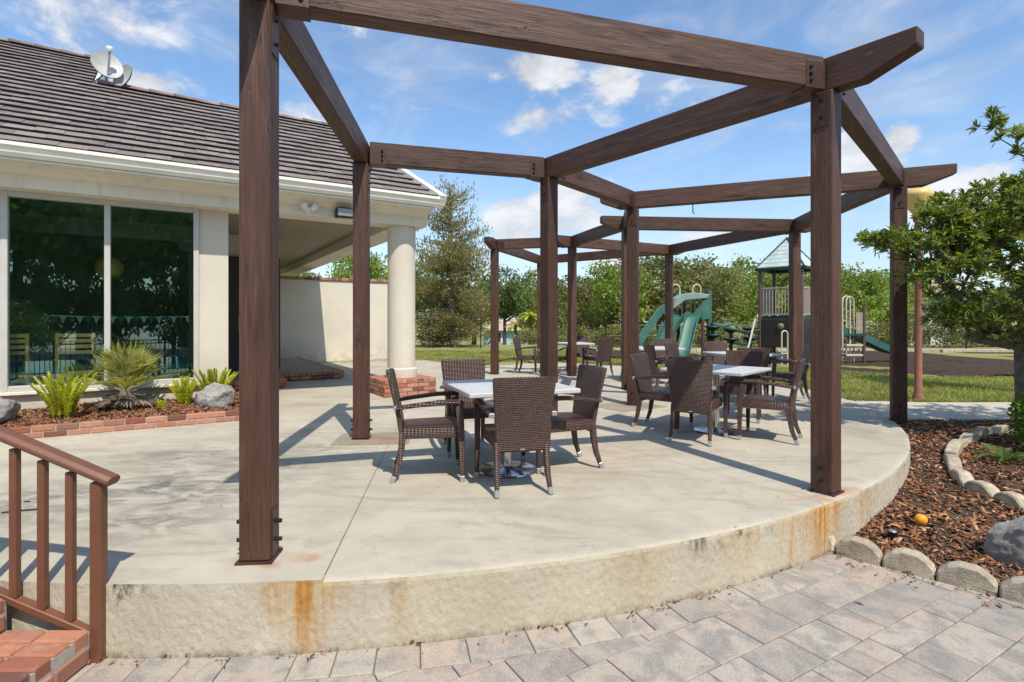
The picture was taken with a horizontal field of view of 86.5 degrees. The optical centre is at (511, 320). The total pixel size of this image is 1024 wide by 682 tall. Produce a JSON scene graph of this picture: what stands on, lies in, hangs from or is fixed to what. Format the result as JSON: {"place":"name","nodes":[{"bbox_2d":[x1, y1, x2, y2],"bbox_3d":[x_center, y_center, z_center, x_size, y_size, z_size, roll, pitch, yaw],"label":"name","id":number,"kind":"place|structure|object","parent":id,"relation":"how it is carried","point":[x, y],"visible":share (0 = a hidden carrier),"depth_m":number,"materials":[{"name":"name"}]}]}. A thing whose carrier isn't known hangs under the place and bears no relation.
{"place":"outdoors","nodes":[
{"label":"outdoors","id":0,"kind":"place"},
{"bbox_2d":[0,598,89,681],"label":"brick steps","id":1,"kind":"structure","parent":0,"point":[44,656],"depth_m":2.50,"materials":[{"name":"brick"}]},
{"bbox_2d":[0,359,909,658],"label":"concrete terrace","id":2,"kind":"structure","parent":0,"point":[426,547],"depth_m":3.57,"materials":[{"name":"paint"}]},
{"bbox_2d":[9,410,238,437],"bbox_3d":[-6.649,1.233,6.012,7.100,0.134,1.492,0,0,-32],"label":"brick edging","id":3,"kind":"object","parent":2,"relation":"on","point":[73,428],"visible":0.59,"depth_m":6.43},
{"bbox_2d":[386,368,464,483],"bbox_3d":[-0.737,0.859,4.600,0.632,0.891,0.586,0,0,-10],"label":"rattan armchair","id":4,"kind":"object","parent":2,"relation":"on","point":[437,427],"visible":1,"depth_m":4.38,"materials":[{"name":"wicker"}]},
{"bbox_2d":[440,359,493,456],"bbox_3d":[-0.438,0.859,5.555,0.586,0.891,0.632,0,0,-18],"label":"rattan armchair","id":5,"kind":"object","parent":2,"relation":"on","point":[461,369],"visible":0.52,"depth_m":5.75,"materials":[{"name":"wicker"}]},
{"bbox_2d":[442,379,580,478],"bbox_3d":[-0.040,0.927,4.720,0.940,0.743,0.940,0,0,-20],"label":"dining table","id":6,"kind":"object","parent":2,"relation":"on","point":[509,467],"visible":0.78,"depth_m":4.60,"materials":[{"name":"metal"}]},
{"bbox_2d":[474,377,556,498],"bbox_3d":[0.033,0.859,4.273,0.586,0.891,0.632,0,0,-13],"label":"rattan armchair","id":7,"kind":"object","parent":2,"relation":"on","point":[524,410],"visible":1,"depth_m":4.04,"materials":[{"name":"wicker"}]},
{"bbox_2d":[512,337,539,374],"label":"rattan armchair","id":8,"kind":"object","parent":2,"relation":"on","point":[518,350],"visible":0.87,"depth_m":13.28,"materials":[{"name":"wicker"}]},
{"bbox_2d":[538,338,567,375],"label":"rattan armchair","id":9,"kind":"object","parent":2,"relation":"on","point":[561,358],"visible":0.28,"depth_m":12.91,"materials":[{"name":"wicker"}]},
{"bbox_2d":[521,364,606,475],"bbox_3d":[0.474,0.859,4.900,0.632,0.891,0.586,0,0,-20],"label":"rattan armchair","id":10,"kind":"object","parent":2,"relation":"on","point":[587,399],"visible":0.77,"depth_m":4.81,"materials":[{"name":"wicker"}]},
{"bbox_2d":[558,342,594,372],"bbox_3d":[1.450,0.927,13.600,0.940,0.743,0.940,0,0,-15],"label":"dining table","id":11,"kind":"object","parent":2,"relation":"on","point":[566,343],"visible":0.4,"depth_m":13.24,"materials":[{"name":"metal"}]},
{"bbox_2d":[566,336,588,364],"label":"rattan armchair","id":12,"kind":"object","parent":2,"relation":"on","point":[581,339],"visible":0.32,"depth_m":14.60,"materials":[{"name":"wicker"}]},
{"bbox_2d":[234,0,956,565],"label":"pergola","id":13,"kind":"object","parent":2,"relation":"on","point":[772,80],"visible":0.96,"depth_m":4.08,"materials":[{"name":"paint"}]},
{"bbox_2d":[582,338,614,375],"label":"rattan armchair","id":14,"kind":"object","parent":2,"relation":"on","point":[605,349],"visible":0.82,"depth_m":12.79,"materials":[{"name":"wicker"}]},
{"bbox_2d":[629,353,692,432],"bbox_3d":[1.813,0.859,6.665,0.632,0.891,0.586,0,0,37],"label":"rattan armchair","id":15,"kind":"object","parent":2,"relation":"on","point":[642,376],"visible":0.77,"depth_m":6.64,"materials":[{"name":"wicker"}]},
{"bbox_2d":[639,346,685,383],"bbox_3d":[2.950,0.927,11.300,0.940,0.743,0.940,0,0,-8],"label":"dining table","id":16,"kind":"object","parent":2,"relation":"on","point":[659,348],"visible":0.45,"depth_m":11.11,"materials":[{"name":"metal"}]},
{"bbox_2d":[653,339,674,363],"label":"rattan armchair","id":17,"kind":"object","parent":2,"relation":"on","point":[658,342],"visible":0.16,"depth_m":12.39,"materials":[{"name":"wicker"}]},
{"bbox_2d":[643,344,687,388],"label":"rattan armchair","id":18,"kind":"object","parent":2,"relation":"on","point":[649,350],"visible":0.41,"depth_m":9.36,"materials":[{"name":"wicker"}]},
{"bbox_2d":[664,342,707,388],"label":"rattan armchair","id":19,"kind":"object","parent":2,"relation":"on","point":[671,348],"visible":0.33,"depth_m":10.08,"materials":[{"name":"wicker"}]},
{"bbox_2d":[665,360,727,446],"bbox_3d":[2.000,0.859,5.941,0.586,0.891,0.632,0,0,31],"label":"rattan armchair","id":20,"kind":"object","parent":2,"relation":"on","point":[689,384],"visible":0.97,"depth_m":5.74,"materials":[{"name":"wicker"}]},
{"bbox_2d":[703,341,726,364],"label":"rattan armchair","id":21,"kind":"object","parent":2,"relation":"on","point":[712,346],"visible":0.25,"depth_m":10.65,"materials":[{"name":"wicker"}]},
{"bbox_2d":[660,364,770,434],"bbox_3d":[2.400,0.927,6.400,0.940,0.743,0.940,0,0,43],"label":"dining table","id":22,"kind":"object","parent":2,"relation":"on","point":[729,370],"visible":0.76,"depth_m":6.31,"materials":[{"name":"metal"}]},
{"bbox_2d":[719,350,764,423],"bbox_3d":[3.052,0.859,7.269,0.586,0.891,0.632,0,0,33],"label":"rattan armchair","id":23,"kind":"object","parent":2,"relation":"on","point":[744,358],"visible":0.46,"depth_m":7.43,"materials":[{"name":"wicker"}]},
{"bbox_2d":[703,351,783,397],"bbox_3d":[3.950,0.927,9.350,0.940,0.743,0.940,0,0,-10],"label":"dining table","id":24,"kind":"object","parent":2,"relation":"on","point":[721,353],"visible":0.11,"depth_m":9.23,"materials":[{"name":"metal"}]},
{"bbox_2d":[724,348,770,403],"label":"rattan armchair","id":25,"kind":"object","parent":2,"relation":"on","point":[766,354],"visible":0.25,"depth_m":8.26,"materials":[{"name":"wicker"}]},
{"bbox_2d":[737,358,805,444],"bbox_3d":[2.869,0.859,5.989,0.632,0.891,0.586,0,0,33],"label":"rattan armchair","id":26,"kind":"object","parent":2,"relation":"on","point":[749,401],"visible":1,"depth_m":5.88,"materials":[{"name":"wicker"}]},
{"bbox_2d":[766,346,809,401],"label":"rattan armchair","id":27,"kind":"object","parent":2,"relation":"on","point":[789,375],"visible":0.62,"depth_m":8.78,"materials":[{"name":"wicker"}]},
{"bbox_2d":[0,0,1023,321],"label":"sky","id":28,"kind":"structure","parent":0,"point":[399,88],"materials":[{"name":"blue"}]},
{"bbox_2d":[317,349,1014,401],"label":"grass","id":29,"kind":"structure","parent":0,"point":[959,385],"depth_m":11.27,"materials":[{"name":"plant"}]},
{"bbox_2d":[908,186,933,399],"bbox_3d":[6.720,-0.485,9.000,0.424,3.630,0.424,0,0,0],"label":"lamp post","id":30,"kind":"object","parent":29,"relation":"on","point":[922,193],"visible":0.52,"depth_m":8.95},
{"bbox_2d":[415,322,1016,398],"bbox_3d":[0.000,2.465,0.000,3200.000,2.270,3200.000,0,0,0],"label":"ground","id":31,"kind":"structure","parent":0,"point":[512,347],"depth_m":25.98,"materials":[{"name":"plant"}]},
{"bbox_2d":[0,37,446,409],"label":"clubhouse","id":32,"kind":"structure","parent":31,"relation":"on","point":[91,173],"depth_m":9.03,"materials":[{"name":"beige paint"}]},
{"bbox_2d":[10,334,30,384],"bbox_3d":[-6.931,0.670,7.437,0.683,0.987,0.490,0,0,44],"label":"slat chair","id":33,"kind":"object","parent":32,"relation":"on","point":[24,374],"visible":0.68,"depth_m":7.36,"materials":[{"name":"brown wood"}]},
{"bbox_2d":[54,333,101,382],"bbox_3d":[-6.198,0.670,7.791,0.490,0.987,0.684,0,0,-32],"label":"slat chair","id":34,"kind":"object","parent":32,"relation":"on","point":[64,372],"visible":0.73,"depth_m":7.57,"materials":[{"name":"brown wood"}]},
{"bbox_2d":[0,190,200,395],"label":"window","id":35,"kind":"structure","parent":32,"relation":"in","point":[5,388],"depth_m":7.48,"materials":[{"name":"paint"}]},
{"bbox_2d":[90,46,122,85],"bbox_3d":[-7.102,-4.441,9.534,0.458,0.644,0.371,0,0,-32],"label":"satellite dish","id":36,"kind":"object","parent":32,"relation":"on","point":[107,64],"visible":0.98,"depth_m":9.56,"materials":[{"name":"paint"}]},
{"bbox_2d":[95,256,123,279],"bbox_3d":[-6.486,-1.155,8.767,0.380,0.990,0.380,0,0,-32],"label":"pendant lamp","id":37,"kind":"object","parent":32,"relation":"hanging from","point":[117,268],"visible":0.66,"depth_m":8.67,"materials":[{"name":"glass"}]},
{"bbox_2d":[67,264,172,303],"bbox_3d":[-7.727,-0.715,10.787,1.700,0.730,0.040,0,0,-32],"label":"window","id":38,"kind":"structure","parent":32,"relation":"attached to","point":[131,284],"depth_m":10.81,"materials":[{"name":"glass"}]},
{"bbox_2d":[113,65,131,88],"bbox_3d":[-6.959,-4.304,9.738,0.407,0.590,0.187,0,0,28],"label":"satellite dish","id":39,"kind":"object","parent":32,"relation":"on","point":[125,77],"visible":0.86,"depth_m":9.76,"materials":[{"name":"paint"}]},
{"bbox_2d":[228,261,238,370],"bbox_3d":[-6.166,-0.095,11.840,0.540,2.410,0.085,0,0,-32],"label":"door","id":40,"kind":"structure","parent":32,"relation":"in","point":[233,266],"depth_m":11.88,"materials":[{"name":"grey metal"}]},
{"bbox_2d":[279,263,279,368],"bbox_3d":[-5.380,-0.095,12.335,0.220,2.410,0.098,0,0,-32],"label":"door panel","id":41,"kind":"structure","parent":32,"relation":"in","point":[279,263],"depth_m":12.34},
{"bbox_2d":[301,202,318,212],"bbox_3d":[-3.199,-1.782,8.590,0.262,0.145,0.166,0,0,-32],"label":"security light","id":42,"kind":"object","parent":32,"relation":"attached to","point":[313,207],"visible":1,"depth_m":8.57,"materials":[{"name":"white plastic"}]},
{"bbox_2d":[334,207,352,218],"bbox_3d":[-2.730,-1.762,8.858,0.300,0.205,0.205,0,0,-32],"label":"security light","id":43,"kind":"object","parent":32,"relation":"attached to","point":[343,213],"depth_m":8.77,"materials":[{"name":"black plastic"}]},
{"bbox_2d":[280,276,386,361],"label":"garden wall","id":44,"kind":"structure","parent":31,"relation":"on","point":[316,319],"depth_m":17.23,"materials":[{"name":"beige paint"}]},
{"bbox_2d":[325,251,386,279],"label":"broadleaf tree","id":45,"kind":"object","parent":31,"relation":"on","point":[376,270],"visible":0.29,"depth_m":35.18,"materials":[{"name":"green plant"}]},
{"bbox_2d":[381,265,467,321],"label":"broadleaf tree","id":46,"kind":"object","parent":31,"relation":"on","point":[417,276],"visible":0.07,"depth_m":47.44,"materials":[{"name":"green plant"}]},
{"bbox_2d":[415,319,480,347],"bbox_3d":[-5.250,0.630,26.200,7.560,1.400,0.060,0,0,0],"label":"chain link fence","id":47,"kind":"object","parent":31,"relation":"on","point":[428,332],"visible":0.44,"depth_m":26.19,"materials":[{"name":"black metal"}]},
{"bbox_2d":[415,174,504,346],"bbox_3d":[-3.209,-2.744,27.925,5.673,9.189,5.436,0,0,0],"label":"cypress tree","id":48,"kind":"object","parent":31,"relation":"on","point":[452,258],"visible":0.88,"depth_m":27.54,"materials":[{"name":"green plant"}]},
{"bbox_2d":[436,271,500,344],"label":"broadleaf tree","id":49,"kind":"object","parent":31,"relation":"on","point":[475,340],"visible":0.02,"depth_m":57.03,"materials":[{"name":"green plant"}]},
{"bbox_2d":[470,265,533,344],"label":"broadleaf tree","id":50,"kind":"object","parent":31,"relation":"on","point":[513,300],"visible":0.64,"depth_m":43.46,"materials":[{"name":"green plant"}]},
{"bbox_2d":[484,319,535,344],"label":"house","id":51,"kind":"structure","parent":31,"relation":"on","point":[510,333],"depth_m":63.00,"materials":[{"name":"white plastic"}]},
{"bbox_2d":[503,321,527,334],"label":"palm","id":52,"kind":"object","parent":31,"relation":"on","point":[516,324],"visible":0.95,"depth_m":40.93,"materials":[{"name":"green plant"}]},
{"bbox_2d":[514,266,536,344],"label":"broadleaf tree","id":53,"kind":"object","parent":31,"relation":"on","point":[529,279],"visible":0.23,"depth_m":49.20,"materials":[{"name":"green plant"}]},
{"bbox_2d":[517,312,536,344],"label":"palm","id":54,"kind":"object","parent":31,"relation":"on","point":[528,315],"visible":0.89,"depth_m":39.89,"materials":[{"name":"green plant"}]},
{"bbox_2d":[65,553,1023,681],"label":"paved court","id":55,"kind":"object","parent":31,"relation":"on","point":[812,621],"visible":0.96,"depth_m":2.75,"materials":[{"name":"stone"}]},
{"bbox_2d":[0,425,119,662],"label":"handrail","id":56,"kind":"object","parent":55,"relation":"on","point":[103,479],"visible":0.98,"depth_m":2.65,"materials":[{"name":"wood"}]},
{"bbox_2d":[87,566,802,667],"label":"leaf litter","id":57,"kind":"object","parent":55,"relation":"on","point":[420,642],"visible":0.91,"depth_m":2.86,"materials":[{"name":"brown plant"}]},
{"bbox_2d":[823,550,1021,607],"bbox_3d":[2.744,1.645,3.223,2.066,0.039,0.309,0,0,43],"label":"bark spill","id":58,"kind":"object","parent":55,"relation":"on","point":[985,602],"visible":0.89,"depth_m":3.42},
{"bbox_2d":[531,279,583,329],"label":"broadleaf tree","id":59,"kind":"object","parent":31,"relation":"on","point":[562,311],"visible":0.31,"depth_m":41.55,"materials":[{"name":"green plant"}]},
{"bbox_2d":[520,274,611,335],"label":"broadleaf tree","id":60,"kind":"object","parent":31,"relation":"on","point":[578,282],"visible":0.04,"depth_m":61.96,"materials":[{"name":"green plant"}]},
{"bbox_2d":[501,325,658,344],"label":"bank vegetation","id":61,"kind":"object","parent":31,"relation":"on","point":[532,336],"visible":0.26,"depth_m":34.98,"materials":[{"name":"green plant"}]},
{"bbox_2d":[560,319,605,341],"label":"house","id":62,"kind":"structure","parent":31,"relation":"on","point":[589,328],"depth_m":68.04,"materials":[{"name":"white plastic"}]},
{"bbox_2d":[564,280,620,332],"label":"broadleaf tree","id":63,"kind":"object","parent":31,"relation":"on","point":[581,301],"visible":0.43,"depth_m":41.98,"materials":[{"name":"green plant"}]},
{"bbox_2d":[582,258,656,344],"bbox_3d":[7.733,-1.323,38.024,5.303,6.796,5.983,0,0,-30],"label":"broadleaf tree","id":64,"kind":"object","parent":31,"relation":"on","point":[608,290],"visible":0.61,"depth_m":37.65,"materials":[{"name":"green plant"}]},
{"bbox_2d":[601,254,708,327],"bbox_3d":[10.988,-1.665,40.137,7.416,7.987,7.724,0,0,-37],"label":"broadleaf tree","id":65,"kind":"object","parent":31,"relation":"on","point":[657,297],"visible":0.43,"depth_m":38.65,"materials":[{"name":"green plant"}]},
{"bbox_2d":[660,253,742,344],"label":"broadleaf tree","id":66,"kind":"object","parent":31,"relation":"on","point":[703,262],"visible":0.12,"depth_m":40.29,"materials":[{"name":"green plant"}]},
{"bbox_2d":[691,260,751,341],"bbox_3d":[14.082,-1.084,36.908,4.083,6.067,3.920,0,0,38],"label":"broadleaf tree","id":67,"kind":"object","parent":31,"relation":"on","point":[736,290],"visible":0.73,"depth_m":36.24,"materials":[{"name":"green plant"}]},
{"bbox_2d":[724,253,787,341],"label":"broadleaf tree","id":68,"kind":"object","parent":31,"relation":"on","point":[750,309],"visible":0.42,"depth_m":44.79,"materials":[{"name":"green plant"}]},
{"bbox_2d":[747,257,809,315],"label":"broadleaf tree","id":69,"kind":"object","parent":31,"relation":"on","point":[783,280],"visible":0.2,"depth_m":48.07,"materials":[{"name":"green plant"}]},
{"bbox_2d":[588,313,1000,347],"bbox_3d":[21.487,0.685,27.272,35.476,2.370,3.403,0,0,0],"label":"hedge","id":70,"kind":"object","parent":31,"relation":"on","point":[928,330],"visible":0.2,"depth_m":27.29,"materials":[{"name":"green plant"}]},
{"bbox_2d":[589,349,1013,376],"bbox_3d":[21.500,1.303,18.450,37.000,0.210,12.100,0,0,0],"label":"playground surface","id":71,"kind":"object","parent":31,"relation":"on","point":[942,365],"visible":0.25,"depth_m":16.16,"materials":[{"name":"wood"}]},
{"bbox_2d":[639,237,889,364],"bbox_3d":[7.834,-0.604,16.821,8.355,4.007,2.396,0,0,0],"label":"play structure","id":72,"kind":"object","parent":71,"relation":"on","point":[773,331],"visible":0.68,"depth_m":16.72,"materials":[{"name":"green plastic"}]},
{"bbox_2d":[606,324,1012,347],"bbox_3d":[19.250,0.755,26.000,29.560,1.150,0.060,0,0,0],"label":"chain link fence","id":73,"kind":"object","parent":31,"relation":"on","point":[965,341],"visible":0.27,"depth_m":25.99,"materials":[{"name":"black metal"}]},
{"bbox_2d":[615,349,1013,352],"bbox_3d":[19.600,1.270,22.802,30.560,0.160,0.415,0,0,0],"label":"playground border","id":74,"kind":"object","parent":31,"relation":"on","point":[934,350],"visible":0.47,"depth_m":22.62,"materials":[{"name":"wood"}]},
{"bbox_2d":[841,262,889,343],"bbox_3d":[21.027,-1.034,32.825,4.606,5.448,5.196,0,0,9],"label":"broadleaf tree","id":75,"kind":"object","parent":31,"relation":"on","point":[859,287],"visible":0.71,"depth_m":31.96,"materials":[{"name":"green plant"}]},
{"bbox_2d":[866,273,932,326],"bbox_3d":[25.408,-0.760,35.993,4.837,5.154,5.006,0,0,13],"label":"broadleaf tree","id":76,"kind":"object","parent":31,"relation":"on","point":[910,299],"visible":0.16,"depth_m":35.26,"materials":[{"name":"green plant"}]},
{"bbox_2d":[841,267,957,340],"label":"broadleaf tree","id":77,"kind":"object","parent":31,"relation":"on","point":[923,295],"visible":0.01,"depth_m":58.57,"materials":[{"name":"green plant"}]},
{"bbox_2d":[878,282,978,344],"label":"house","id":78,"kind":"structure","parent":31,"relation":"on","point":[933,340],"depth_m":54.90,"materials":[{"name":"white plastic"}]},
{"bbox_2d":[834,400,1023,593],"bbox_3d":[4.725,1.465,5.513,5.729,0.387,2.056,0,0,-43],"label":"bark mulch","id":79,"kind":"object","parent":31,"relation":"on","point":[983,561],"visible":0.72,"depth_m":4.54,"materials":[{"name":"wood"}]},
{"bbox_2d":[828,536,836,554],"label":"edging stone","id":80,"kind":"object","parent":79,"relation":"on","point":[832,542],"visible":0.17,"depth_m":3.89,"materials":[{"name":"stone"}]},
{"bbox_2d":[835,536,882,566],"bbox_3d":[2.425,1.651,3.804,0.100,0.258,0.272,0,0,-45],"label":"edging stone","id":81,"kind":"object","parent":79,"relation":"on","point":[858,548],"visible":0.67,"depth_m":3.76,"materials":[{"name":"concrete"}]},
{"bbox_2d":[882,547,935,580],"bbox_3d":[2.630,1.651,3.606,0.282,0.258,0.100,0,0,44],"label":"edging stone","id":82,"kind":"object","parent":79,"relation":"on","point":[915,562],"visible":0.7,"depth_m":3.57,"materials":[{"name":"concrete"}]},
{"bbox_2d":[914,514,927,525],"bbox_3d":[3.120,1.520,4.150,0.086,0.084,0.086,0,0,0],"label":"orange fruit","id":83,"kind":"object","parent":79,"relation":"on","point":[921,519],"visible":1,"depth_m":4.12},
{"bbox_2d":[852,105,1023,418],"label":"shade tree","id":84,"kind":"object","parent":79,"relation":"on","point":[956,241],"visible":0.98,"depth_m":6.02,"materials":[{"name":"green plant"}]},
{"bbox_2d":[943,454,962,471],"bbox_3d":[4.402,1.467,5.436,0.110,0.227,0.550,0,0,34],"label":"edging stone","id":85,"kind":"object","parent":79,"relation":"on","point":[952,461],"visible":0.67,"depth_m":5.31,"materials":[{"name":"concrete"}]},
{"bbox_2d":[944,439,967,455],"bbox_3d":[4.805,1.410,5.878,0.640,0.227,0.110,0,0,-42],"label":"edging stone","id":86,"kind":"object","parent":79,"relation":"on","point":[955,446],"visible":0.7,"depth_m":5.74,"materials":[{"name":"concrete"}]},
{"bbox_2d":[949,469,973,486],"bbox_3d":[4.186,1.508,5.060,0.110,0.227,0.307,0,0,22],"label":"edging stone","id":87,"kind":"object","parent":79,"relation":"on","point":[961,476],"visible":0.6,"depth_m":5.00,"materials":[{"name":"concrete"}]},
{"bbox_2d":[936,561,997,597],"bbox_3d":[2.843,1.651,3.401,0.292,0.258,0.100,0,0,43],"label":"edging stone","id":88,"kind":"object","parent":79,"relation":"on","point":[963,574],"visible":0.7,"depth_m":3.37,"materials":[{"name":"concrete"}]},
{"bbox_2d":[959,432,980,442],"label":"edging stone","id":89,"kind":"object","parent":79,"relation":"on","point":[969,437],"visible":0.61,"depth_m":6.13,"materials":[{"name":"concrete"}]},
{"bbox_2d":[964,480,1000,497],"bbox_3d":[4.114,1.525,4.750,0.110,0.227,0.321,0,0,5],"label":"edging stone","id":90,"kind":"object","parent":79,"relation":"on","point":[988,489],"visible":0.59,"depth_m":4.71,"materials":[{"name":"concrete"}]},
{"bbox_2d":[971,426,993,438],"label":"edging stone","id":91,"kind":"object","parent":79,"relation":"on","point":[980,431],"visible":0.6,"depth_m":6.32,"materials":[{"name":"concrete"}]},
{"bbox_2d":[970,443,1023,463],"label":"fern","id":92,"kind":"object","parent":79,"relation":"on","point":[1013,455],"visible":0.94,"depth_m":5.49,"materials":[{"name":"green plant"}]},
{"bbox_2d":[990,425,1016,434],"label":"edging stone","id":93,"kind":"object","parent":79,"relation":"on","point":[1002,429],"visible":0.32,"depth_m":6.39,"materials":[{"name":"concrete"}]},
{"bbox_2d":[984,515,1023,568],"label":"boulder","id":94,"kind":"object","parent":79,"relation":"on","point":[1003,542],"visible":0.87,"depth_m":3.62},
{"bbox_2d":[993,491,1023,511],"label":"edging stone","id":95,"kind":"object","parent":79,"relation":"on","point":[1012,498],"visible":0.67,"depth_m":4.42,"materials":[{"name":"concrete"}]},
{"bbox_2d":[1000,576,1023,603],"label":"edging stone","id":96,"kind":"object","parent":79,"relation":"on","point":[1011,588],"visible":0.66,"depth_m":3.22,"materials":[{"name":"concrete"}]},
{"bbox_2d":[1005,390,1023,445],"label":"leafy shrub","id":97,"kind":"object","parent":79,"relation":"on","point":[1017,412],"visible":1,"depth_m":5.87,"materials":[{"name":"green plant"}]},
{"bbox_2d":[849,400,1014,421],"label":"footpath","id":98,"kind":"structure","parent":31,"relation":"on","point":[978,411],"depth_m":7.90,"materials":[{"name":"concrete"}]},
{"bbox_2d":[909,293,1007,344],"bbox_3d":[27.665,-0.095,33.773,6.292,3.517,5.567,0,0,-18],"label":"broadleaf tree","id":99,"kind":"object","parent":31,"relation":"on","point":[947,301],"visible":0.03,"depth_m":33.84,"materials":[{"name":"green plant"}]},
{"bbox_2d":[955,276,1014,324],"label":"broadleaf tree","id":100,"kind":"object","parent":31,"relation":"on","point":[1003,285],"visible":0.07,"depth_m":37.45,"materials":[{"name":"green plant"}]},
{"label":"window bed","id":101,"kind":"object","parent":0,"visible":0},
{"bbox_2d":[0,397,20,422],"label":"boulder","id":102,"kind":"object","parent":101,"relation":"on","point":[9,410],"visible":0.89,"depth_m":6.14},
{"bbox_2d":[0,392,238,427],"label":"red bark mulch","id":103,"kind":"object","parent":101,"relation":"on","point":[84,411],"visible":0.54,"depth_m":6.89,"materials":[{"name":"wood"}]},
{"bbox_2d":[29,370,96,418],"bbox_3d":[-5.418,0.902,6.579,0.652,0.597,0.569,0,0,-41],"label":"foxtail fern","id":104,"kind":"object","parent":103,"relation":"on","point":[62,400],"visible":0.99,"depth_m":6.52,"materials":[{"name":"green plant"}]},
{"bbox_2d":[166,375,197,403],"bbox_3d":[-4.573,0.988,7.663,0.449,0.425,0.378,0,0,0],"label":"foxtail fern","id":105,"kind":"object","parent":103,"relation":"on","point":[184,390],"visible":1,"depth_m":7.56,"materials":[{"name":"green plant"}]},
{"bbox_2d":[189,367,238,389],"bbox_3d":[-4.297,0.934,7.845,0.636,0.532,0.659,0,0,0],"label":"foxtail fern","id":106,"kind":"object","parent":103,"relation":"on","point":[211,378],"visible":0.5,"depth_m":7.74,"materials":[{"name":"green plant"}]},
{"bbox_2d":[73,338,168,408],"bbox_3d":[-5.103,0.728,7.182,1.236,1.025,1.044,0,0,20],"label":"fan palm","id":107,"kind":"object","parent":101,"relation":"on","point":[127,365],"visible":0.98,"depth_m":7.05,"materials":[{"name":"green plant"}]},
{"bbox_2d":[194,382,234,408],"bbox_3d":[-4.109,1.086,7.509,0.460,0.471,0.548,0,0,-36],"label":"boulder","id":108,"kind":"object","parent":101,"relation":"on","point":[215,394],"visible":0.77,"depth_m":7.34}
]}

